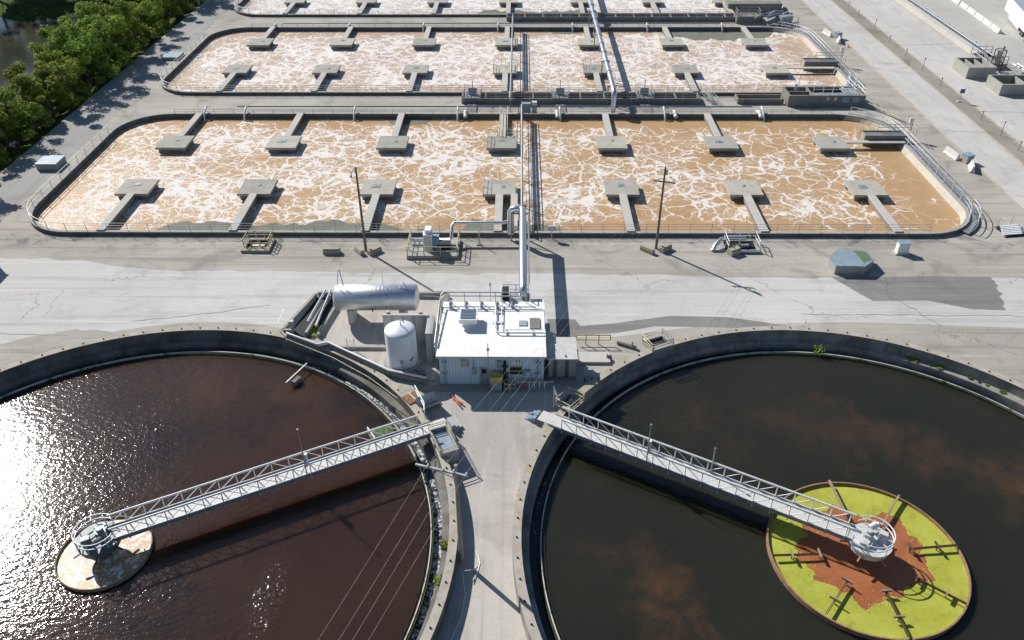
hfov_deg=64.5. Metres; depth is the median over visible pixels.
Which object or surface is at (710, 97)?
stair
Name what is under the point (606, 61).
air pipe
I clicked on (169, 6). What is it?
tree
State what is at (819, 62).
weir box
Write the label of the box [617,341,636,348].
capped pipe
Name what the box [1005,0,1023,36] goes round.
box trailer
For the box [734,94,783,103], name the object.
side channel
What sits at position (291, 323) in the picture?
valve post
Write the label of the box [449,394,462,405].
barricade
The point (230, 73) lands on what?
aerator platform
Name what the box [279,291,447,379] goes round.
concrete pad
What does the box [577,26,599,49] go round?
aerator platform
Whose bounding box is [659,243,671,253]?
concrete block
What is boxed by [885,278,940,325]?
pavement joint
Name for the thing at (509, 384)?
work stand
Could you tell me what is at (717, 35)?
scum
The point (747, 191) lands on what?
aerator platform
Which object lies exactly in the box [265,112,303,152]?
aerator platform
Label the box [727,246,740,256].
concrete block
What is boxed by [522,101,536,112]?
junction box
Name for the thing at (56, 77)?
tree
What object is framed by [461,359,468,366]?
window
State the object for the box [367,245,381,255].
concrete block
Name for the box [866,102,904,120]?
chute
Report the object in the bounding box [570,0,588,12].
aerator platform
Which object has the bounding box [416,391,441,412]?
half drum
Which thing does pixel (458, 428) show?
overhead wire
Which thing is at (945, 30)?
barrier wall
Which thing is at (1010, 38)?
gravel lot
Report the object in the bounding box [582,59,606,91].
aerator platform
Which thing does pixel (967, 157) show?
junction cabinet
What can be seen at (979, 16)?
road barrier
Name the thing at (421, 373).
wall
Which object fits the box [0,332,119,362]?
pavement
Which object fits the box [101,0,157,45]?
tree
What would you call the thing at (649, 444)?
lamp post
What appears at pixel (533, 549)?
channel water
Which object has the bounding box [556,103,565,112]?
cable trench cover
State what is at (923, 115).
road marking
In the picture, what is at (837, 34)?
junction cabinet
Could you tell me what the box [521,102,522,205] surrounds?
pipe
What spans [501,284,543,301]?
pipe platform
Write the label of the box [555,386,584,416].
valve box
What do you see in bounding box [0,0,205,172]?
river bank
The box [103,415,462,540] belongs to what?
access bridge
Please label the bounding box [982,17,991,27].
road barrier
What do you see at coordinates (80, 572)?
foam water
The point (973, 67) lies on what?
sump
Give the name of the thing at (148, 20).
tree
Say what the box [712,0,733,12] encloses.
aerator platform
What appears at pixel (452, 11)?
guard railing
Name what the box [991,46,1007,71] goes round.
tower
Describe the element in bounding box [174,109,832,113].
guard railing
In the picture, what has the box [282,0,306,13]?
aerator platform
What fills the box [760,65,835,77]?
aerator platform
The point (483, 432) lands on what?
overhead wire
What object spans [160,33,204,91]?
guard railing
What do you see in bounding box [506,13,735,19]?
guard railing
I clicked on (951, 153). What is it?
road barrier
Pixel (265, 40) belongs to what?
aerator platform
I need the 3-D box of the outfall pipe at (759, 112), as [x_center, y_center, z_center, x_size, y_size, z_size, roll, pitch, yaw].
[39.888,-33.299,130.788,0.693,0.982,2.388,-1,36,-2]
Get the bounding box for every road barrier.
[822,28,832,36]
[836,35,840,43]
[943,146,959,160]
[952,0,960,4]
[959,1,968,9]
[966,6,976,15]
[968,159,974,172]
[974,12,983,21]
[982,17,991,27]
[990,23,1000,33]
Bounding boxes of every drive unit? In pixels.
[71,513,123,564]
[840,515,896,566]
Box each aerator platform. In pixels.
[96,179,159,230]
[155,112,202,152]
[216,65,252,91]
[228,179,277,230]
[246,26,275,49]
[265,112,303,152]
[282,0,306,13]
[312,65,340,91]
[329,26,354,49]
[355,0,376,13]
[360,179,396,231]
[376,112,408,152]
[402,65,428,91]
[412,26,436,49]
[427,0,447,13]
[483,172,515,231]
[487,112,516,152]
[493,59,517,91]
[495,26,517,49]
[499,0,517,12]
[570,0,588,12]
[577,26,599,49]
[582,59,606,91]
[595,112,627,153]
[603,180,639,231]
[641,0,661,12]
[659,26,684,49]
[671,65,698,91]
[703,112,738,153]
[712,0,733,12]
[723,180,768,231]
[740,26,767,49]
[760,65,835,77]
[811,136,905,153]
[843,180,902,232]
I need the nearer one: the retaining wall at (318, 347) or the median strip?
the retaining wall at (318, 347)
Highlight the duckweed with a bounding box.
[768,485,968,638]
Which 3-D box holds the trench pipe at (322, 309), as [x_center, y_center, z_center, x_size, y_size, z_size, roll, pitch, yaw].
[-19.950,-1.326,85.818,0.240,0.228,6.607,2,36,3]
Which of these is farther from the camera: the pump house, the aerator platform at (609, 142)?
the aerator platform at (609, 142)
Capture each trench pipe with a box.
[306,289,325,322]
[315,289,331,326]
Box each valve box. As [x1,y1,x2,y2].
[402,385,424,417]
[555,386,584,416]
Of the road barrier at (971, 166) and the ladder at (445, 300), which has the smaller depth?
the ladder at (445, 300)
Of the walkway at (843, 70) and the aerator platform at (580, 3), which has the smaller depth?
the walkway at (843, 70)
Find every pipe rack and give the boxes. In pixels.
[509,13,513,112]
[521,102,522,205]
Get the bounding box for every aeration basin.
[28,112,969,236]
[160,26,849,94]
[234,0,784,16]
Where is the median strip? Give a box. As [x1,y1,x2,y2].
[832,0,1023,163]
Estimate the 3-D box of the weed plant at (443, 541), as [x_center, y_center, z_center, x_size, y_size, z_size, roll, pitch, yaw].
[-5.152,17.342,62.860,1.068,0.691,0.996,24,42,30]
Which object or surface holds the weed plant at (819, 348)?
on the clarifier tank at (613, 379)
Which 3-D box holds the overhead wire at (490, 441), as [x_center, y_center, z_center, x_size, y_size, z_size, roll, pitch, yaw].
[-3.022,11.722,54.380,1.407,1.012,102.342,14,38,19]
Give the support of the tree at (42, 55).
on the river bank
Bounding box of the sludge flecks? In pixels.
[792,499,942,612]
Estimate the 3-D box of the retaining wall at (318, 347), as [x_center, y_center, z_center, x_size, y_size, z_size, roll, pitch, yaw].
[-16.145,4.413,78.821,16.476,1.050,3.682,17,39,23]
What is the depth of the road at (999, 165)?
134.55 m
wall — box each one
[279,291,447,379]
[286,332,426,400]
[382,310,436,362]
[402,372,425,375]
[896,0,1001,62]
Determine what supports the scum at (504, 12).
on the water at (423, 7)
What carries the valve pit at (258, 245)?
on the ground
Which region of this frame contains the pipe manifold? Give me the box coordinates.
[517,381,552,388]
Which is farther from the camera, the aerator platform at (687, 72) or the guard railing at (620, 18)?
the guard railing at (620, 18)
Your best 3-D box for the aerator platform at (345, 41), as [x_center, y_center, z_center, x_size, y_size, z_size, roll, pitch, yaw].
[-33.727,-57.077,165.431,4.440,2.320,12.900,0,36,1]
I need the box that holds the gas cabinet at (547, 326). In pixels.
[545,323,549,349]
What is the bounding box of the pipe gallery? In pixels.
[1013,63,1023,74]
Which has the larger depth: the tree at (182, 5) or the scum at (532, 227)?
the tree at (182, 5)
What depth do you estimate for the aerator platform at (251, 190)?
108.23 m
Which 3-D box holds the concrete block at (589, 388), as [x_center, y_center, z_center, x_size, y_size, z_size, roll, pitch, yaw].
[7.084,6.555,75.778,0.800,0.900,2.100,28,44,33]
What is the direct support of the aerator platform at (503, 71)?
in the aeration basin at (841, 76)
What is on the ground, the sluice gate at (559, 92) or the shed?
the shed
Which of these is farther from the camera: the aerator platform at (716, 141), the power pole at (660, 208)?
the aerator platform at (716, 141)
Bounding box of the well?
[54,516,152,592]
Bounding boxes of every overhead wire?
[318,181,652,639]
[341,201,644,635]
[353,190,662,638]
[369,186,670,638]
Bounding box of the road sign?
[957,89,965,101]
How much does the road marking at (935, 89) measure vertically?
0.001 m
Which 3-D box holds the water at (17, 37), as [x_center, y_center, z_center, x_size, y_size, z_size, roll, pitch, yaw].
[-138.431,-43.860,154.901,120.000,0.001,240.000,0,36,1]
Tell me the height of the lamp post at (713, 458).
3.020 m
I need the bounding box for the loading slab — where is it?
[579,351,609,363]
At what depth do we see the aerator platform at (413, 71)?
146.84 m
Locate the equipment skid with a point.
(779, 16)
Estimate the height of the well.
0.900 m
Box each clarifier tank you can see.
[0,326,457,639]
[512,326,1023,639]
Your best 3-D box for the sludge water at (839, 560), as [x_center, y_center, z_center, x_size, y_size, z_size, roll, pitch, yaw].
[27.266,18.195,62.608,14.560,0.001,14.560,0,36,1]
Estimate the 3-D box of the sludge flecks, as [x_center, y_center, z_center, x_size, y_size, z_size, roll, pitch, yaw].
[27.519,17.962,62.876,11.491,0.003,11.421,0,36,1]
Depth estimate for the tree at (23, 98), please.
128.67 m
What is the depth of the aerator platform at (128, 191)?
108.15 m
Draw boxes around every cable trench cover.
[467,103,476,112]
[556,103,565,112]
[640,103,652,112]
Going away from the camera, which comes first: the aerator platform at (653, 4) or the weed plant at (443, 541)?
the weed plant at (443, 541)
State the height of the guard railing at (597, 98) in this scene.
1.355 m
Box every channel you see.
[461,92,700,103]
[507,13,762,21]
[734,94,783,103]
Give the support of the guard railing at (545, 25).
on the aeration basin at (841, 76)
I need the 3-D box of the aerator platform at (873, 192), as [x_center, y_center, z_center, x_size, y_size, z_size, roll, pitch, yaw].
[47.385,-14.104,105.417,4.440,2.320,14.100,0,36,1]
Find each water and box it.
[0,16,159,154]
[0,353,430,639]
[1,350,441,639]
[34,118,959,231]
[56,518,150,588]
[165,31,842,90]
[239,0,766,13]
[529,350,1023,639]
[541,353,1023,639]
[771,505,968,610]
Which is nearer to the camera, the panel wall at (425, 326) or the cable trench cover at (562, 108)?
the panel wall at (425, 326)
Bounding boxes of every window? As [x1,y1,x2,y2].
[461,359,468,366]
[509,366,522,374]
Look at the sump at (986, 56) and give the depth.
151.63 m
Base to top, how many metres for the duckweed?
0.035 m
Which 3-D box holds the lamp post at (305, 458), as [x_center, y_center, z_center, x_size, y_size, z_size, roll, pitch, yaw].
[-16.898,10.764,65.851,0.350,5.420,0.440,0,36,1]
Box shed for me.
[546,332,577,380]
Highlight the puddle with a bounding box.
[48,329,112,338]
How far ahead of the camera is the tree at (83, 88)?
137.65 m
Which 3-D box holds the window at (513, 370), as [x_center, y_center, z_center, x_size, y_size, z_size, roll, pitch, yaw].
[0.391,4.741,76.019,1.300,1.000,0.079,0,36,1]
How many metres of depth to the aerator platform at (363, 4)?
185.00 m
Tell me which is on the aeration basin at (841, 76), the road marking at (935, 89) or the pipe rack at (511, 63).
the pipe rack at (511, 63)
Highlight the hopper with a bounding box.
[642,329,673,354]
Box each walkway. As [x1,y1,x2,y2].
[781,27,855,85]
[848,113,978,233]
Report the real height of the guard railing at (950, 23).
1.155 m
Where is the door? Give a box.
[480,367,487,383]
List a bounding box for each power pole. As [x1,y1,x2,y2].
[350,167,366,251]
[415,463,467,562]
[653,164,675,248]
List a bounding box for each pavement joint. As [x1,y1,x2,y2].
[138,305,265,320]
[827,314,1019,316]
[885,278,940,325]
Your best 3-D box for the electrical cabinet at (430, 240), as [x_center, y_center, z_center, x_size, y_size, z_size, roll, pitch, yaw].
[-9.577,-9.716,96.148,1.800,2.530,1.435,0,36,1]
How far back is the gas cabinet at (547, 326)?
81.20 m
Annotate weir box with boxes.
[428,420,459,463]
[800,47,846,70]
[858,118,917,145]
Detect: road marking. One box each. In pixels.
[257,308,283,322]
[801,0,1023,210]
[831,0,1023,165]
[845,0,1023,146]
[893,0,997,74]
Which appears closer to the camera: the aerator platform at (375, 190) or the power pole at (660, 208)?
the power pole at (660, 208)
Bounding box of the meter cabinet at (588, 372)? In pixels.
[583,367,593,381]
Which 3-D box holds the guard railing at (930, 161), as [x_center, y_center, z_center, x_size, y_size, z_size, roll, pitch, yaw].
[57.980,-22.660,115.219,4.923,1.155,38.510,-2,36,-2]
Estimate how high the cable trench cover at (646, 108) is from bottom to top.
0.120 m
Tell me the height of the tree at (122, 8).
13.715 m
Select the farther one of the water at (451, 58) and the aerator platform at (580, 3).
the aerator platform at (580, 3)
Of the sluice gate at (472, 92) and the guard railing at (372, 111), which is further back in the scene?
the sluice gate at (472, 92)
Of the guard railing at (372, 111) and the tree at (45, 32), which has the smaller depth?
the guard railing at (372, 111)
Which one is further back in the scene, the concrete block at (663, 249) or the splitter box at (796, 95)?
the splitter box at (796, 95)
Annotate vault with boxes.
[34,155,66,169]
[161,52,183,59]
[828,249,873,274]
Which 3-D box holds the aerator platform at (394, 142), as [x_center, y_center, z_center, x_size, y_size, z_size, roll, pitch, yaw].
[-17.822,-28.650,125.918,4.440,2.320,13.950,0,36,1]
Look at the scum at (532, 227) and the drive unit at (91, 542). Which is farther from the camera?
the scum at (532, 227)
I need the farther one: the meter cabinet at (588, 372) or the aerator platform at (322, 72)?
the aerator platform at (322, 72)
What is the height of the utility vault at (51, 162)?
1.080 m
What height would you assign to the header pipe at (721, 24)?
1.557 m
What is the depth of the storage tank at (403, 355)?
77.19 m
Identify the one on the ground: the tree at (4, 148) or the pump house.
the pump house
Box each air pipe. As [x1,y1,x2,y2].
[410,205,529,294]
[588,0,616,112]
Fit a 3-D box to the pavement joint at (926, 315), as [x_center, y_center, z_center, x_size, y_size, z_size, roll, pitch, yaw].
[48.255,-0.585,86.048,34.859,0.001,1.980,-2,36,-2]
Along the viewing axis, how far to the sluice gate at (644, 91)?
135.77 m
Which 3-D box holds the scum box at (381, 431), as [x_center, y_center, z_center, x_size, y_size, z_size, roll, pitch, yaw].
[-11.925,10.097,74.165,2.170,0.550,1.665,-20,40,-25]
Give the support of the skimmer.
attached to the clarifier tank at (30, 371)
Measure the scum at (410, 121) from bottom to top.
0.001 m
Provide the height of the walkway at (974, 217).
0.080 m
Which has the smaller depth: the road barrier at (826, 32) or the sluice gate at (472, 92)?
the sluice gate at (472, 92)
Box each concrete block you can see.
[322,247,340,254]
[354,245,364,255]
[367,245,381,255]
[577,380,597,400]
[640,244,654,254]
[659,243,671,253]
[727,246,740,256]
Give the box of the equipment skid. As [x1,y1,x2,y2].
[733,7,792,25]
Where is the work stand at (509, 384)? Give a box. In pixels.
[504,379,515,391]
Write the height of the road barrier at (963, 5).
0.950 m
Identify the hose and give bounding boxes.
[450,550,479,639]
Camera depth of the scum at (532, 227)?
101.96 m
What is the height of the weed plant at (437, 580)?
0.714 m
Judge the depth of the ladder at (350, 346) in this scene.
81.01 m
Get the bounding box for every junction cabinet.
[833,31,842,38]
[961,152,975,163]
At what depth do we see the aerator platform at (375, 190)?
108.17 m
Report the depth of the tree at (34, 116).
126.08 m
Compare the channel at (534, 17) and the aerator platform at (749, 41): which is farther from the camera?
the channel at (534, 17)
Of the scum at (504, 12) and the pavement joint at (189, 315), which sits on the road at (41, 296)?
the pavement joint at (189, 315)
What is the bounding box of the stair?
[701,85,718,104]
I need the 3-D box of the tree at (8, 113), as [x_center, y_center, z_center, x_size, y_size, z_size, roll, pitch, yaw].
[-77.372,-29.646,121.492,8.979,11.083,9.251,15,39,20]
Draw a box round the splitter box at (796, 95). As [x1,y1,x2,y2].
[780,75,866,106]
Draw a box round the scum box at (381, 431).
[367,423,393,438]
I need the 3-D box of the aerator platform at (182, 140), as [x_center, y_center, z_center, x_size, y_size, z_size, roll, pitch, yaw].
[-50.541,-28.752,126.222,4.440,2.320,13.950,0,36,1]
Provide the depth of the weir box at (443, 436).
70.16 m
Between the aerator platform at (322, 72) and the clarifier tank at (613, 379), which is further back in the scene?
the aerator platform at (322, 72)
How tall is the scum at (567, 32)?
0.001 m
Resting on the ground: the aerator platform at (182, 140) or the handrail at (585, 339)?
the handrail at (585, 339)
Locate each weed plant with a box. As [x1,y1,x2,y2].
[433,573,442,584]
[439,539,447,549]
[814,345,824,354]
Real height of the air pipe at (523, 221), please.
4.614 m
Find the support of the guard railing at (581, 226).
on the aeration basin at (952, 199)
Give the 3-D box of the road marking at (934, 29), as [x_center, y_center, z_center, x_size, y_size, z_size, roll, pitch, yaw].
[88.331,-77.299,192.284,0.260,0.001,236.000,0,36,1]
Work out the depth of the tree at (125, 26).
167.44 m
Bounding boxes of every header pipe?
[203,106,764,121]
[274,22,722,31]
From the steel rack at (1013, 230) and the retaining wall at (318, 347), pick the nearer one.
the retaining wall at (318, 347)
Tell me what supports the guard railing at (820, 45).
on the aeration basin at (841, 76)
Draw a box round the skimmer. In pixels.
[286,363,306,386]
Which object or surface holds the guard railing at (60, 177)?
on the aeration basin at (952, 199)
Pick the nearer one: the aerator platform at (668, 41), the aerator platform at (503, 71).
the aerator platform at (503, 71)
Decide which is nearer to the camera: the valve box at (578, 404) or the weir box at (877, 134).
the valve box at (578, 404)
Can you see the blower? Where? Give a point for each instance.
(444, 242)
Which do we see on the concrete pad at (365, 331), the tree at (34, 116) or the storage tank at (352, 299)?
the storage tank at (352, 299)
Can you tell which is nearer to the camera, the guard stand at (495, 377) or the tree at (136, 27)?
the guard stand at (495, 377)
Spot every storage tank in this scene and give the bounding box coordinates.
[333,269,446,323]
[384,320,425,371]
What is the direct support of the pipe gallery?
on the gravel lot
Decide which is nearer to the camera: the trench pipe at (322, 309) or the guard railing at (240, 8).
the trench pipe at (322, 309)
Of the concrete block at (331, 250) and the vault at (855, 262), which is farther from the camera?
the concrete block at (331, 250)
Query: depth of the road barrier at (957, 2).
184.99 m
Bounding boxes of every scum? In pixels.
[156,219,403,230]
[388,118,431,124]
[462,218,562,230]
[477,9,599,13]
[550,31,583,33]
[660,31,772,40]
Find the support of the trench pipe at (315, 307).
on the concrete pad at (365, 331)
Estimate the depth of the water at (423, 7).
185.26 m
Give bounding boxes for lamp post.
[296,428,307,477]
[645,424,651,463]
[710,447,715,471]
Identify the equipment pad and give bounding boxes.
[406,229,459,259]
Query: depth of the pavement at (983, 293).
89.94 m
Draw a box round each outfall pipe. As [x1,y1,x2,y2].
[463,110,467,117]
[555,110,558,117]
[672,110,677,118]
[755,110,762,118]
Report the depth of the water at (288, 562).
67.04 m
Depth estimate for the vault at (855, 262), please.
92.76 m
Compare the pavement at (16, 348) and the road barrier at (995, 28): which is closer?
the pavement at (16, 348)
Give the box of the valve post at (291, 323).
[288,320,294,330]
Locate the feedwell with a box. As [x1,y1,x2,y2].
[766,480,970,639]
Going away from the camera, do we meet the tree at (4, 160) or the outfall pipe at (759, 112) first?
the tree at (4, 160)
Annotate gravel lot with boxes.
[908,0,1023,74]
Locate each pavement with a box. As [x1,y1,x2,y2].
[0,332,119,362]
[547,316,786,336]
[832,276,1004,309]
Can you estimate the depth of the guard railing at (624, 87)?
138.10 m
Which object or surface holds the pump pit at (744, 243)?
on the ground
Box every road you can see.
[0,0,237,221]
[0,258,1023,363]
[405,392,574,639]
[802,0,1023,208]
[844,0,1023,146]
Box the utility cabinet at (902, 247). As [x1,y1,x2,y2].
[892,240,911,254]
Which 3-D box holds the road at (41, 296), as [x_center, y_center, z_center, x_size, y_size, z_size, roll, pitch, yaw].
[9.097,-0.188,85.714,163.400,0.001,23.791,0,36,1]
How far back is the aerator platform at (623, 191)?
107.75 m
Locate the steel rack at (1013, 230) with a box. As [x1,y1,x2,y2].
[995,214,1023,236]
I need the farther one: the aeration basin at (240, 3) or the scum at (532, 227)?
the aeration basin at (240, 3)
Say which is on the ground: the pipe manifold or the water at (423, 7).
the pipe manifold
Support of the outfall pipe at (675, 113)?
attached to the aeration basin at (952, 199)
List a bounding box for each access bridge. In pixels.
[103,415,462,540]
[525,406,856,541]
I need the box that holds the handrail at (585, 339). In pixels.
[576,335,610,344]
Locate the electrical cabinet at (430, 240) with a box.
[423,226,438,249]
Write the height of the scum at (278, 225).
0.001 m
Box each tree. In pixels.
[0,83,35,153]
[0,87,44,147]
[0,130,12,164]
[0,137,8,156]
[2,60,79,124]
[8,95,55,131]
[27,40,95,95]
[31,65,78,114]
[36,24,104,82]
[40,49,96,106]
[46,14,122,85]
[57,5,134,73]
[74,0,148,60]
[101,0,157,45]
[118,24,137,50]
[131,0,171,36]
[149,0,181,26]
[168,0,194,17]
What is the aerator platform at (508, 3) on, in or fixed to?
in the aeration basin at (240, 3)
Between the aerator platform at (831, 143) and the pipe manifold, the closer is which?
the pipe manifold
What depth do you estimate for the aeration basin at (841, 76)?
168.57 m
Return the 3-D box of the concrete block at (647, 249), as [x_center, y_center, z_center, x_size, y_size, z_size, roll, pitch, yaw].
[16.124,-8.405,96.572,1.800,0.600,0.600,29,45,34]
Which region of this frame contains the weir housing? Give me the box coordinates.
[725,0,781,11]
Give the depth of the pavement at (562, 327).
84.74 m
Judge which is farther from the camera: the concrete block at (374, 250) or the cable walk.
the cable walk
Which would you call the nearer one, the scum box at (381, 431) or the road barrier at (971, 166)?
the scum box at (381, 431)
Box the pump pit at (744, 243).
[711,217,760,252]
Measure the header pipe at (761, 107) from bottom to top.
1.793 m
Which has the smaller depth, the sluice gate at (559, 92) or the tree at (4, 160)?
the tree at (4, 160)
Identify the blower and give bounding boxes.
[436,239,450,250]
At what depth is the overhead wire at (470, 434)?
57.24 m
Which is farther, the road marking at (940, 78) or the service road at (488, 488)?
the road marking at (940, 78)
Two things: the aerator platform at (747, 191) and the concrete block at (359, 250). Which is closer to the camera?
the concrete block at (359, 250)
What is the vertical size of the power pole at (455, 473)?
10.500 m
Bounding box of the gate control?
[548,226,555,238]
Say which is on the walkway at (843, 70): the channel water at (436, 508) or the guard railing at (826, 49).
the guard railing at (826, 49)
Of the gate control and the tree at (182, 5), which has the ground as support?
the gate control
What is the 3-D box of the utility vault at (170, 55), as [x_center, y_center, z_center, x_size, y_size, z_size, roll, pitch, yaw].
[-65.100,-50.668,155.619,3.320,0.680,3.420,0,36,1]
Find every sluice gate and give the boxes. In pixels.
[463,79,481,101]
[551,79,568,101]
[634,79,654,101]
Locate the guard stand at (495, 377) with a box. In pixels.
[490,371,502,390]
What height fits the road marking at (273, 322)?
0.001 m
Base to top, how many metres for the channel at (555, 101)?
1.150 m
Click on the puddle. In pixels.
(77, 333)
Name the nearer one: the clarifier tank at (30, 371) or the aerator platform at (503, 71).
the clarifier tank at (30, 371)
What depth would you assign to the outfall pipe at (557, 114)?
130.44 m
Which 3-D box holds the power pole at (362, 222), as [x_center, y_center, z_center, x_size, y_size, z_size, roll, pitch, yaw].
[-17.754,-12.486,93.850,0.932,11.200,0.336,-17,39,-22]
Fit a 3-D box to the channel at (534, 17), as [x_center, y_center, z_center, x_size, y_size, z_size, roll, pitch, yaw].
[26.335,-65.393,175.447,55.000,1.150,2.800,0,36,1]
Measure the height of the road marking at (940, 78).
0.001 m
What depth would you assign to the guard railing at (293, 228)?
99.53 m
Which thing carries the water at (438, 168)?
in the aeration basin at (952, 199)
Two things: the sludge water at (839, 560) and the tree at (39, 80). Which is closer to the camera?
the sludge water at (839, 560)
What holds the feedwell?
in the clarifier tank at (613, 379)
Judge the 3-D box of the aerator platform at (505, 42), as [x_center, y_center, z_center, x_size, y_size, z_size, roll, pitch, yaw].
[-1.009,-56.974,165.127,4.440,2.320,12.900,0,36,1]
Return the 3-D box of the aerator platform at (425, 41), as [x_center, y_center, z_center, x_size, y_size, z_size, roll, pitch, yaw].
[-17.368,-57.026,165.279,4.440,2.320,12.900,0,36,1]
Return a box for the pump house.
[434,292,546,385]
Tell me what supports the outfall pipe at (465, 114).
attached to the aeration basin at (952, 199)
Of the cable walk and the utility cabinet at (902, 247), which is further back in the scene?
the cable walk
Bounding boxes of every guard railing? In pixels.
[27,126,108,230]
[65,223,501,231]
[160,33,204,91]
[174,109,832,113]
[190,85,507,91]
[234,0,249,13]
[251,24,763,26]
[260,10,675,13]
[462,94,700,101]
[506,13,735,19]
[533,85,773,91]
[537,224,931,232]
[777,22,856,85]
[782,22,850,85]
[850,107,980,231]
[856,109,971,225]
[916,0,990,52]
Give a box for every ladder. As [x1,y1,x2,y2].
[346,338,354,349]
[441,294,448,314]
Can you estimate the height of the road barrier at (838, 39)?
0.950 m
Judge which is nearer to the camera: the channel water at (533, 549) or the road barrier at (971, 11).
the channel water at (533, 549)
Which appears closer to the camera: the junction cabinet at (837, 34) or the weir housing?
the junction cabinet at (837, 34)
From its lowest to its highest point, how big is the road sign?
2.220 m
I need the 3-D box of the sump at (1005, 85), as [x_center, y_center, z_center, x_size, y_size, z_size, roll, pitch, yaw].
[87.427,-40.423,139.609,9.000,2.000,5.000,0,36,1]
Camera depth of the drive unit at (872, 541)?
61.23 m
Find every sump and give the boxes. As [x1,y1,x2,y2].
[952,57,996,78]
[969,46,1009,68]
[985,75,1023,95]
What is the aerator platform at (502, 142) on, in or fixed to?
in the aeration basin at (952, 199)
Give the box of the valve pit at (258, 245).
[240,223,274,252]
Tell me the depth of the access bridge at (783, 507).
66.70 m
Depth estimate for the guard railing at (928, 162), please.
113.30 m
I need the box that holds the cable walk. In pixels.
[499,106,517,226]
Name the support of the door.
in the pump house
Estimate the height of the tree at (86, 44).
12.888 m
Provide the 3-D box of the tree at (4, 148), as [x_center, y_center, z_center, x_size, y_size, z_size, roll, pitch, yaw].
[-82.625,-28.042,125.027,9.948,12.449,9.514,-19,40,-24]
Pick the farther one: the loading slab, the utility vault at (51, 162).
the utility vault at (51, 162)
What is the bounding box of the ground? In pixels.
[0,0,1023,639]
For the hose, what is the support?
on the service road at (488, 488)
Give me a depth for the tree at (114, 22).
148.69 m
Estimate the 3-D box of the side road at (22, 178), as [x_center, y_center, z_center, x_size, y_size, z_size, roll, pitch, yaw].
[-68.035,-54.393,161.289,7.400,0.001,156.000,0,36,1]
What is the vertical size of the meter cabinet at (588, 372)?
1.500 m
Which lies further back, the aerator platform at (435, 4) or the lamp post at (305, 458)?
the aerator platform at (435, 4)
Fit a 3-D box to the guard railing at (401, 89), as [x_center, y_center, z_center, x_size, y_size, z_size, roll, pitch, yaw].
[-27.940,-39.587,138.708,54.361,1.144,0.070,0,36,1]
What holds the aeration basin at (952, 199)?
on the ground
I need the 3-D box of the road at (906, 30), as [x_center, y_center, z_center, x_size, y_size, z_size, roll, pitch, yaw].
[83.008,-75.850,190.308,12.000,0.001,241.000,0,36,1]
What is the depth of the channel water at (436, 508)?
67.75 m
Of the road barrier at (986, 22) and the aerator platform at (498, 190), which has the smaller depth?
the aerator platform at (498, 190)
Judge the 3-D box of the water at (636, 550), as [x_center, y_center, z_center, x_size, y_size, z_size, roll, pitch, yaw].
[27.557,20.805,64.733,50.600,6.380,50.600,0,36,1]

